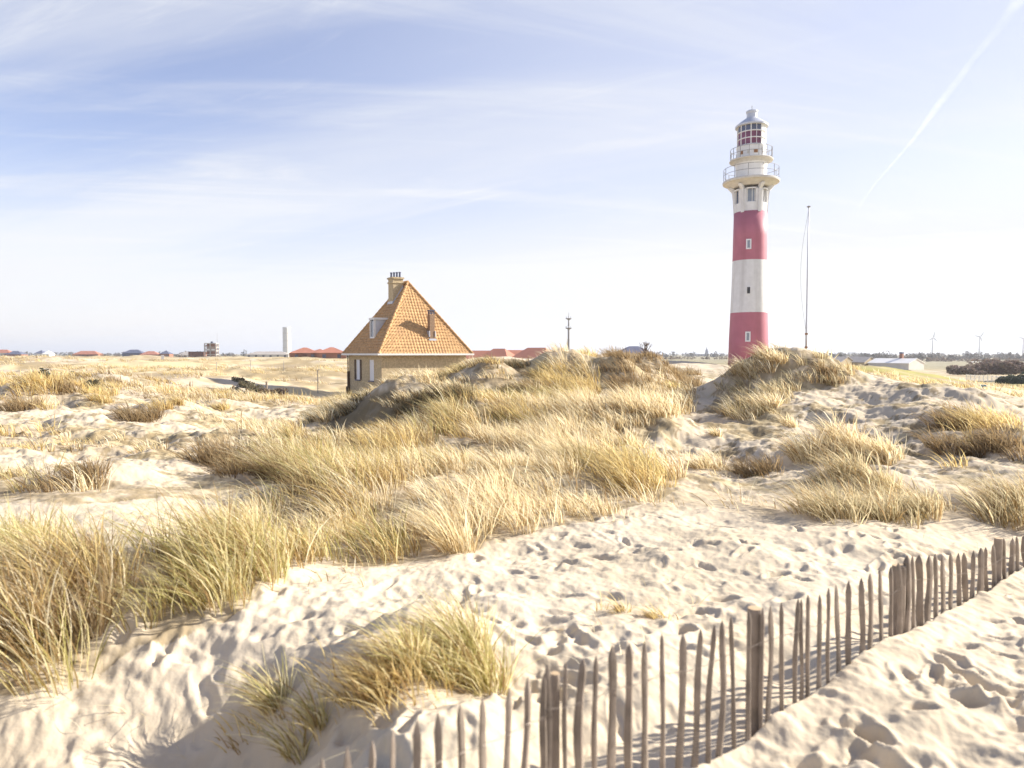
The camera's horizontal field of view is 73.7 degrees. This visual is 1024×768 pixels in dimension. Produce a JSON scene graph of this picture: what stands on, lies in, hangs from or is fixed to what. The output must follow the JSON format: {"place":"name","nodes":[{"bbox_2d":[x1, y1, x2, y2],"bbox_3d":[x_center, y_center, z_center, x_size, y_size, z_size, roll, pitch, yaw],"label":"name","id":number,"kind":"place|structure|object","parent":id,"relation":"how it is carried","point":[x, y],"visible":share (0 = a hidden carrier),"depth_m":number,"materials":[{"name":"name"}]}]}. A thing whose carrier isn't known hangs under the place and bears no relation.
{"place":"outdoors","nodes":[
{"label":"outdoors","id":0,"kind":"place"},
{"bbox_2d":[0,366,321,493],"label":"dune grass","id":1,"kind":"structure","parent":0,"point":[267,429],"depth_m":16.17,"materials":[{"name":"plant"}]},
{"bbox_2d":[0,476,324,699],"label":"dune grass","id":2,"kind":"structure","parent":0,"point":[32,559],"depth_m":5.78,"materials":[{"name":"plant"}]},
{"bbox_2d":[0,346,1023,767],"bbox_3d":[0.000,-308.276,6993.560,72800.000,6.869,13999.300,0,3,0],"label":"ground","id":3,"kind":"structure","parent":0,"point":[944,688],"depth_m":6.25,"materials":[{"name":"sand"}]},
{"bbox_2d":[0,350,11,355],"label":"house","id":4,"kind":"structure","parent":3,"relation":"on","point":[2,352],"depth_m":516.36,"materials":[{"name":"red tile"}]},
{"bbox_2d":[4,351,27,355],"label":"house","id":5,"kind":"structure","parent":3,"relation":"on","point":[15,353],"depth_m":516.15,"materials":[{"name":"grey brick"}]},
{"bbox_2d":[0,394,45,411],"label":"grass tussock","id":6,"kind":"object","parent":3,"relation":"on","point":[13,407],"depth_m":24.97,"materials":[{"name":"plant"}]},
{"bbox_2d":[0,368,63,395],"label":"grass tussock","id":7,"kind":"object","parent":3,"relation":"on","point":[31,380],"depth_m":29.44,"materials":[{"name":"plant"}]},
{"bbox_2d":[34,350,44,355],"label":"house","id":8,"kind":"structure","parent":3,"relation":"on","point":[40,352],"depth_m":515.28,"materials":[{"name":"stone"}]},
{"bbox_2d":[37,368,49,377],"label":"shrub","id":9,"kind":"object","parent":3,"relation":"on","point":[43,369],"visible":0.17,"depth_m":40.03,"materials":[{"name":"green plant"}]},
{"bbox_2d":[42,351,54,355],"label":"house","id":10,"kind":"structure","parent":3,"relation":"on","point":[48,353],"depth_m":516.75,"materials":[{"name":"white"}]},
{"bbox_2d":[38,378,81,394],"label":"grass tussock","id":11,"kind":"object","parent":3,"relation":"on","point":[65,386],"depth_m":30.09,"materials":[{"name":"plant"}]},
{"bbox_2d":[40,455,116,488],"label":"grass tussock","id":12,"kind":"object","parent":3,"relation":"on","point":[91,468],"depth_m":10.97,"materials":[{"name":"plant"}]},
{"bbox_2d":[72,351,102,355],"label":"house","id":13,"kind":"structure","parent":3,"relation":"on","point":[87,353],"depth_m":516.19,"materials":[{"name":"red brick"}]},
{"bbox_2d":[87,379,99,387],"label":"shrub","id":14,"kind":"object","parent":3,"relation":"on","point":[95,381],"visible":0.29,"depth_m":37.97,"materials":[{"name":"green plant"}]},
{"bbox_2d":[81,390,116,403],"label":"grass tussock","id":15,"kind":"object","parent":3,"relation":"on","point":[98,397],"depth_m":29.18,"materials":[{"name":"plant"}]},
{"bbox_2d":[96,375,133,384],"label":"grass tussock","id":16,"kind":"object","parent":3,"relation":"on","point":[109,378],"depth_m":41.15,"materials":[{"name":"plant"}]},
{"bbox_2d":[90,399,167,422],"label":"grass tussock","id":17,"kind":"object","parent":3,"relation":"on","point":[137,415],"depth_m":23.09,"materials":[{"name":"plant"}]},
{"bbox_2d":[122,350,143,356],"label":"house","id":18,"kind":"structure","parent":3,"relation":"on","point":[131,352],"depth_m":515.57,"materials":[{"name":"stone"}]},
{"bbox_2d":[139,351,159,355],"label":"house","id":19,"kind":"structure","parent":3,"relation":"on","point":[151,353],"depth_m":516.50,"materials":[{"name":"red brick"}]},
{"bbox_2d":[141,396,174,410],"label":"grass tussock","id":20,"kind":"object","parent":3,"relation":"on","point":[168,407],"depth_m":24.62,"materials":[{"name":"plant"}]},
{"bbox_2d":[159,350,172,356],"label":"house","id":21,"kind":"structure","parent":3,"relation":"on","point":[166,353],"depth_m":516.08,"materials":[{"name":"grey brick"}]},
{"bbox_2d":[161,394,185,405],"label":"grass tussock","id":22,"kind":"object","parent":3,"relation":"on","point":[179,400],"depth_m":27.48,"materials":[{"name":"plant"}]},
{"bbox_2d":[178,351,187,356],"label":"house","id":23,"kind":"structure","parent":3,"relation":"on","point":[185,353],"depth_m":515.45,"materials":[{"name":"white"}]},
{"bbox_2d":[188,352,206,356],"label":"wooden shed","id":24,"kind":"structure","parent":3,"relation":"on","point":[195,354],"depth_m":396.66,"materials":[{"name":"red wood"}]},
{"bbox_2d":[159,430,252,467],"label":"grass tussock","id":25,"kind":"object","parent":3,"relation":"on","point":[205,452],"depth_m":14.17,"materials":[{"name":"plant"}]},
{"bbox_2d":[204,342,218,356],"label":"training tower","id":26,"kind":"structure","parent":3,"relation":"on","point":[211,349],"depth_m":393.71,"materials":[{"name":"grey brick"}]},
{"bbox_2d":[206,399,231,410],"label":"grass tussock","id":27,"kind":"object","parent":3,"relation":"on","point":[222,407],"depth_m":31.18,"materials":[{"name":"plant"}]},
{"bbox_2d":[193,445,273,478],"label":"grass tussock","id":28,"kind":"object","parent":3,"relation":"on","point":[226,470],"depth_m":12.49,"materials":[{"name":"plant"}]},
{"bbox_2d":[229,386,242,391],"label":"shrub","id":29,"kind":"object","parent":3,"relation":"on","point":[236,387],"visible":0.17,"depth_m":48.05,"materials":[{"name":"green plant"}]},
{"bbox_2d":[231,376,248,382],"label":"shrub","id":30,"kind":"object","parent":3,"relation":"on","point":[237,379],"visible":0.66,"depth_m":57.98,"materials":[{"name":"green plant"}]},
{"bbox_2d":[237,380,255,387],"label":"shrub","id":31,"kind":"object","parent":3,"relation":"on","point":[242,384],"visible":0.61,"depth_m":55.79,"materials":[{"name":"green plant"}]},
{"bbox_2d":[201,645,302,715],"bbox_3d":[-1.855,2.080,4.777,0.847,0.455,0.778,0,3,0],"label":"grass tussock","id":32,"kind":"object","parent":3,"relation":"on","point":[265,690],"depth_m":4.79,"materials":[{"name":"plant"}]},
{"bbox_2d":[245,383,263,391],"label":"shrub","id":33,"kind":"object","parent":3,"relation":"on","point":[251,386],"visible":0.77,"depth_m":53.91,"materials":[{"name":"green plant"}]},
{"bbox_2d":[245,351,288,356],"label":"barn","id":34,"kind":"structure","parent":3,"relation":"on","point":[269,354],"depth_m":325.89,"materials":[{"name":"white metal"}]},
{"bbox_2d":[259,388,274,394],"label":"shrub","id":35,"kind":"object","parent":3,"relation":"on","point":[264,389],"visible":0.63,"depth_m":53.78,"materials":[{"name":"green plant"}]},
{"bbox_2d":[220,668,337,764],"bbox_3d":[-1.494,2.066,4.337,0.856,0.560,0.742,0,3,0],"label":"grass tussock","id":36,"kind":"object","parent":3,"relation":"on","point":[282,752],"depth_m":4.29,"materials":[{"name":"plant"}]},
{"bbox_2d":[272,388,288,395],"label":"shrub","id":37,"kind":"object","parent":3,"relation":"on","point":[279,391],"visible":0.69,"depth_m":54.02,"materials":[{"name":"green plant"}]},
{"bbox_2d":[283,327,290,352],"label":"cylinder tower","id":38,"kind":"structure","parent":3,"relation":"on","point":[286,339],"depth_m":397.40,"materials":[{"name":"white paint"}]},
{"bbox_2d":[289,347,313,356],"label":"house","id":39,"kind":"structure","parent":3,"relation":"on","point":[302,352],"depth_m":205.96,"materials":[{"name":"red brick"}]},
{"bbox_2d":[307,349,321,357],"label":"house","id":40,"kind":"structure","parent":3,"relation":"on","point":[312,353],"depth_m":201.25,"materials":[{"name":"red brick"}]},
{"bbox_2d":[317,347,346,358],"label":"house","id":41,"kind":"structure","parent":3,"relation":"on","point":[331,352],"depth_m":201.24,"materials":[{"name":"red brick"}]},
{"bbox_2d":[300,645,413,709],"bbox_3d":[-1.009,1.821,4.308,0.824,0.338,0.743,0,3,0],"label":"grass tussock","id":42,"kind":"object","parent":3,"relation":"on","point":[355,686],"depth_m":4.22,"materials":[{"name":"plant"}]},
{"bbox_2d":[317,629,422,692],"bbox_3d":[-0.955,1.748,4.390,0.797,0.328,0.721,0,3,0],"label":"grass tussock","id":43,"kind":"object","parent":3,"relation":"on","point":[374,677],"depth_m":4.32,"materials":[{"name":"plant"}]},
{"bbox_2d":[324,605,473,689],"bbox_3d":[-0.762,1.739,4.510,1.032,0.486,0.836,1,3,15],"label":"grass tussock","id":44,"kind":"object","parent":3,"relation":"on","point":[447,673],"depth_m":4.47,"materials":[{"name":"plant"}]},
{"bbox_2d":[341,272,473,394],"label":"brick house","id":45,"kind":"structure","parent":3,"relation":"on","point":[407,326],"depth_m":50.90,"materials":[{"name":"stone"}]},
{"bbox_2d":[160,334,702,568],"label":"dune grass","id":46,"kind":"structure","parent":3,"relation":"on","point":[555,448],"depth_m":12.32,"materials":[{"name":"plant"}]},
{"bbox_2d":[345,578,551,696],"bbox_3d":[-0.551,1.739,4.785,1.830,0.680,1.191,2,3,37],"label":"grass tussock","id":47,"kind":"object","parent":3,"relation":"on","point":[476,655],"depth_m":4.67,"materials":[{"name":"plant"}]},
{"bbox_2d":[466,351,488,358],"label":"house","id":48,"kind":"structure","parent":3,"relation":"on","point":[477,353],"depth_m":153.28,"materials":[{"name":"red tile"}]},
{"bbox_2d":[481,349,513,356],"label":"house","id":49,"kind":"structure","parent":3,"relation":"on","point":[499,352],"depth_m":144.21,"materials":[{"name":"red tile"}]},
{"bbox_2d":[0,351,1023,404],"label":"dune grass","id":50,"kind":"structure","parent":3,"relation":"on","point":[250,396],"depth_m":43.61,"materials":[{"name":"plant"}]},
{"bbox_2d":[508,350,522,354],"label":"house","id":51,"kind":"structure","parent":3,"relation":"on","point":[514,352],"depth_m":149.19,"materials":[{"name":"red tile"}]},
{"bbox_2d":[21,350,1023,361],"bbox_3d":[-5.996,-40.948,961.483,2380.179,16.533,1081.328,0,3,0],"label":"wood","id":52,"kind":"object","parent":3,"relation":"on","point":[937,356],"visible":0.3,"depth_m":690.13,"materials":[{"name":"green plant"}]},
{"bbox_2d":[507,374,552,393],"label":"grass tussock","id":53,"kind":"object","parent":3,"relation":"on","point":[528,383],"depth_m":23.88,"materials":[{"name":"plant"}]},
{"bbox_2d":[513,348,549,358],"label":"house","id":54,"kind":"structure","parent":3,"relation":"on","point":[526,353],"depth_m":140.12,"materials":[{"name":"red tile"}]},
{"bbox_2d":[528,367,595,392],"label":"grass tussock","id":55,"kind":"object","parent":3,"relation":"on","point":[555,379],"depth_m":24.68,"materials":[{"name":"plant"}]},
{"bbox_2d":[566,315,571,349],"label":"communication mast","id":56,"kind":"object","parent":3,"relation":"on","point":[568,328],"visible":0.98,"depth_m":249.16,"materials":[{"name":"grey metal"}]},
{"bbox_2d":[567,375,604,397],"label":"grass tussock","id":57,"kind":"object","parent":3,"relation":"on","point":[599,386],"depth_m":23.92,"materials":[{"name":"plant"}]},
{"bbox_2d":[593,586,633,613],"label":"grass tussock","id":58,"kind":"object","parent":3,"relation":"on","point":[619,609],"depth_m":5.90,"materials":[{"name":"plant"}]},
{"bbox_2d":[602,387,638,404],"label":"grass tussock","id":59,"kind":"object","parent":3,"relation":"on","point":[618,394],"depth_m":23.54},
{"bbox_2d":[623,346,649,354],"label":"house","id":60,"kind":"structure","parent":3,"relation":"on","point":[633,348],"depth_m":188.02,"materials":[{"name":"stone"}]},
{"bbox_2d":[639,342,650,354],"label":"shrub","id":61,"kind":"object","parent":3,"relation":"on","point":[645,345],"visible":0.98,"depth_m":30.51,"materials":[{"name":"grey plant"}]},
{"bbox_2d":[630,600,674,620],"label":"grass tussock","id":62,"kind":"object","parent":3,"relation":"on","point":[653,615],"depth_m":5.82,"materials":[{"name":"plant"}]},
{"bbox_2d":[319,536,1023,767],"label":"picket fence","id":63,"kind":"object","parent":3,"relation":"on","point":[902,617],"visible":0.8,"depth_m":3.88,"materials":[{"name":"brown wood"}]},
{"bbox_2d":[675,445,729,470],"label":"grass tussock","id":64,"kind":"object","parent":3,"relation":"on","point":[701,462],"depth_m":14.54,"materials":[{"name":"plant"}]},
{"bbox_2d":[704,424,725,436],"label":"grass tussock","id":65,"kind":"object","parent":3,"relation":"on","point":[718,432],"depth_m":18.38,"materials":[{"name":"plant"}]},
{"bbox_2d":[721,353,763,377],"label":"grass tussock","id":66,"kind":"object","parent":3,"relation":"on","point":[742,365],"depth_m":25.96,"materials":[{"name":"plant"}]},
{"bbox_2d":[730,392,757,408],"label":"grass tussock","id":67,"kind":"object","parent":3,"relation":"on","point":[745,401],"depth_m":23.36,"materials":[{"name":"plant"}]},
{"bbox_2d":[711,449,782,477],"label":"grass tussock","id":68,"kind":"object","parent":3,"relation":"on","point":[746,471],"depth_m":13.99,"materials":[{"name":"plant"}]},
{"bbox_2d":[722,109,779,365],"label":"lighthouse","id":69,"kind":"object","parent":3,"relation":"on","point":[750,185],"visible":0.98,"depth_m":70.96,"materials":[{"name":"red paint"}]},
{"bbox_2d":[736,190,738,203],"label":"window","id":70,"kind":"structure","parent":69,"relation":"in","point":[737,192],"depth_m":72.05,"materials":[{"name":"glass"}]},
{"bbox_2d":[745,332,750,341],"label":"window","id":71,"kind":"structure","parent":69,"relation":"in","point":[747,334],"depth_m":70.95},
{"bbox_2d":[746,239,750,248],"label":"window","id":72,"kind":"structure","parent":69,"relation":"in","point":[748,241],"depth_m":70.80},
{"bbox_2d":[747,286,750,293],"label":"window","id":73,"kind":"structure","parent":69,"relation":"in","point":[748,288],"depth_m":70.88,"materials":[{"name":"white glass"}]},
{"bbox_2d":[747,188,754,201],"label":"window","id":74,"kind":"structure","parent":69,"relation":"in","point":[750,191],"depth_m":70.84,"materials":[{"name":"glass"}]},
{"bbox_2d":[763,189,765,201],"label":"window","id":75,"kind":"structure","parent":69,"relation":"in","point":[764,193],"depth_m":71.26,"materials":[{"name":"glass"}]},
{"bbox_2d":[736,384,789,411],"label":"grass tussock","id":76,"kind":"object","parent":3,"relation":"on","point":[771,399],"depth_m":22.03,"materials":[{"name":"plant"}]},
{"bbox_2d":[742,342,789,372],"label":"grass tussock","id":77,"kind":"object","parent":3,"relation":"on","point":[781,358],"depth_m":25.57,"materials":[{"name":"plant"}]},
{"bbox_2d":[765,412,798,427],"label":"grass tussock","id":78,"kind":"object","parent":3,"relation":"on","point":[784,421],"depth_m":19.65,"materials":[{"name":"plant"}]},
{"bbox_2d":[705,339,865,420],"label":"dune grass","id":79,"kind":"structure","parent":3,"relation":"on","point":[732,411],"depth_m":24.59,"materials":[{"name":"plant"}]},
{"bbox_2d":[754,422,845,463],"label":"grass tussock","id":80,"kind":"object","parent":3,"relation":"on","point":[799,447],"depth_m":14.45,"materials":[{"name":"plant"}]},
{"bbox_2d":[800,206,810,348],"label":"flagpole","id":81,"kind":"object","parent":3,"relation":"on","point":[806,333],"visible":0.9,"depth_m":61.65,"materials":[{"name":"metal"}]},
{"bbox_2d":[729,467,896,524],"bbox_3d":[4.361,1.545,9.946,2.414,0.789,2.219,0,3,0],"label":"grass tussock","id":82,"kind":"object","parent":3,"relation":"on","point":[852,511],"depth_m":9.74,"materials":[{"name":"plant"}]},
{"bbox_2d":[806,359,843,383],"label":"grass tussock","id":83,"kind":"object","parent":3,"relation":"on","point":[829,369],"depth_m":24.95,"materials":[{"name":"plant"}]},
{"bbox_2d":[785,405,874,452],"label":"grass tussock","id":84,"kind":"object","parent":3,"relation":"on","point":[836,429],"depth_m":14.73,"materials":[{"name":"plant"}]},
{"bbox_2d":[832,357,852,364],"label":"barn","id":85,"kind":"structure","parent":3,"relation":"on","point":[842,360],"depth_m":229.96,"materials":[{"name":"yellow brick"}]},
{"bbox_2d":[782,440,905,495],"bbox_3d":[5.536,1.367,11.818,2.187,0.867,1.976,2,3,37],"label":"grass tussock","id":86,"kind":"object","parent":3,"relation":"on","point":[839,467],"depth_m":11.75,"materials":[{"name":"plant"}]},
{"bbox_2d":[837,356,873,365],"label":"barn","id":87,"kind":"structure","parent":3,"relation":"on","point":[860,361],"depth_m":229.88,"materials":[{"name":"grey brick"}]},
{"bbox_2d":[818,426,898,461],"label":"grass tussock","id":88,"kind":"object","parent":3,"relation":"on","point":[858,439],"depth_m":14.25,"materials":[{"name":"plant"}]},
{"bbox_2d":[831,421,907,465],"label":"grass tussock","id":89,"kind":"object","parent":3,"relation":"on","point":[893,456],"depth_m":14.06,"materials":[{"name":"plant"}]},
{"bbox_2d":[839,459,905,492],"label":"grass tussock","id":90,"kind":"object","parent":3,"relation":"on","point":[884,477],"depth_m":11.60,"materials":[{"name":"plant"}]},
{"bbox_2d":[830,482,926,528],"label":"grass tussock","id":91,"kind":"object","parent":3,"relation":"on","point":[887,514],"depth_m":9.65,"materials":[{"name":"plant"}]},
{"bbox_2d":[867,352,924,369],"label":"barn","id":92,"kind":"structure","parent":3,"relation":"on","point":[901,362],"depth_m":221.18,"materials":[{"name":"white brick"}]},
{"bbox_2d":[860,479,946,520],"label":"grass tussock","id":93,"kind":"object","parent":3,"relation":"on","point":[934,510],"depth_m":9.96,"materials":[{"name":"plant"}]},
{"bbox_2d":[928,332,937,353],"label":"wind turbine","id":94,"kind":"object","parent":3,"relation":"on","point":[932,338],"visible":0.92,"depth_m":2293.12,"materials":[{"name":"grey metal"}]},
{"bbox_2d":[893,396,992,430],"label":"grass tussock","id":95,"kind":"object","parent":3,"relation":"on","point":[941,419],"depth_m":16.96,"materials":[{"name":"plant"}]},
{"bbox_2d":[896,421,991,457],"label":"grass tussock","id":96,"kind":"object","parent":3,"relation":"on","point":[938,446],"depth_m":14.59,"materials":[{"name":"plant"}]},
{"bbox_2d":[946,364,988,374],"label":"thicket","id":97,"kind":"object","parent":3,"relation":"on","point":[962,370],"visible":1,"depth_m":148.69,"materials":[{"name":"brown plant"}]},
{"bbox_2d":[920,462,1023,530],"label":"grass tussock","id":98,"kind":"object","parent":3,"relation":"on","point":[1004,507],"depth_m":10.21,"materials":[{"name":"plant"}]},
{"bbox_2d":[923,420,1023,461],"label":"grass tussock","id":99,"kind":"object","parent":3,"relation":"on","point":[995,444],"depth_m":14.34,"materials":[{"name":"plant"}]},
{"bbox_2d":[936,397,1022,429],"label":"grass tussock","id":100,"kind":"object","parent":3,"relation":"on","point":[980,415],"depth_m":16.46,"materials":[{"name":"plant"}]},
{"bbox_2d":[974,331,984,354],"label":"wind turbine","id":101,"kind":"object","parent":3,"relation":"on","point":[980,336],"visible":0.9,"depth_m":2293.30,"materials":[{"name":"grey metal"}]},
{"bbox_2d":[965,359,1019,374],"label":"thicket","id":102,"kind":"object","parent":3,"relation":"on","point":[994,372],"visible":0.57,"depth_m":151.09,"materials":[{"name":"brown plant"}]},
{"bbox_2d":[964,462,1023,501],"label":"grass tussock","id":103,"kind":"object","parent":3,"relation":"on","point":[1012,486],"depth_m":10.88,"materials":[{"name":"plant"}]},
{"bbox_2d":[966,374,1021,386],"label":"picket fence","id":104,"kind":"object","parent":3,"relation":"on","point":[979,377],"visible":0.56,"depth_m":116.47,"materials":[{"name":"white paint"}]},
{"bbox_2d":[994,376,1007,383],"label":"shrub","id":105,"kind":"object","parent":3,"relation":"on","point":[1000,380],"visible":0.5,"depth_m":112.30,"materials":[{"name":"green plant"}]},
{"bbox_2d":[979,359,1023,373],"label":"thicket","id":106,"kind":"object","parent":3,"relation":"on","point":[1012,361],"visible":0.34,"depth_m":150.47,"materials":[{"name":"brown plant"}]},
{"bbox_2d":[997,361,1023,372],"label":"thicket","id":107,"kind":"object","parent":3,"relation":"on","point":[1007,366],"visible":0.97,"depth_m":148.90,"materials":[{"name":"brown plant"}]},
{"bbox_2d":[1004,371,1023,383],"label":"shrub","id":108,"kind":"object","parent":3,"relation":"on","point":[1017,379],"visible":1,"depth_m":109.89,"materials":[{"name":"green plant"}]},
{"bbox_2d":[1019,337,1023,353],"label":"wind turbine","id":109,"kind":"object","parent":3,"relation":"on","point":[1022,345],"visible":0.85,"depth_m":2294.49,"materials":[{"name":"grey metal"}]},
{"bbox_2d":[0,0,1023,353],"label":"sky","id":110,"kind":"structure","parent":0,"point":[177,176],"materials":[{"name":"blue"}]},
{"bbox_2d":[12,403,1023,767],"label":"dune grass","id":111,"kind":"structure","parent":0,"point":[954,463],"depth_m":5.15,"materials":[{"name":"plant"}]}
]}

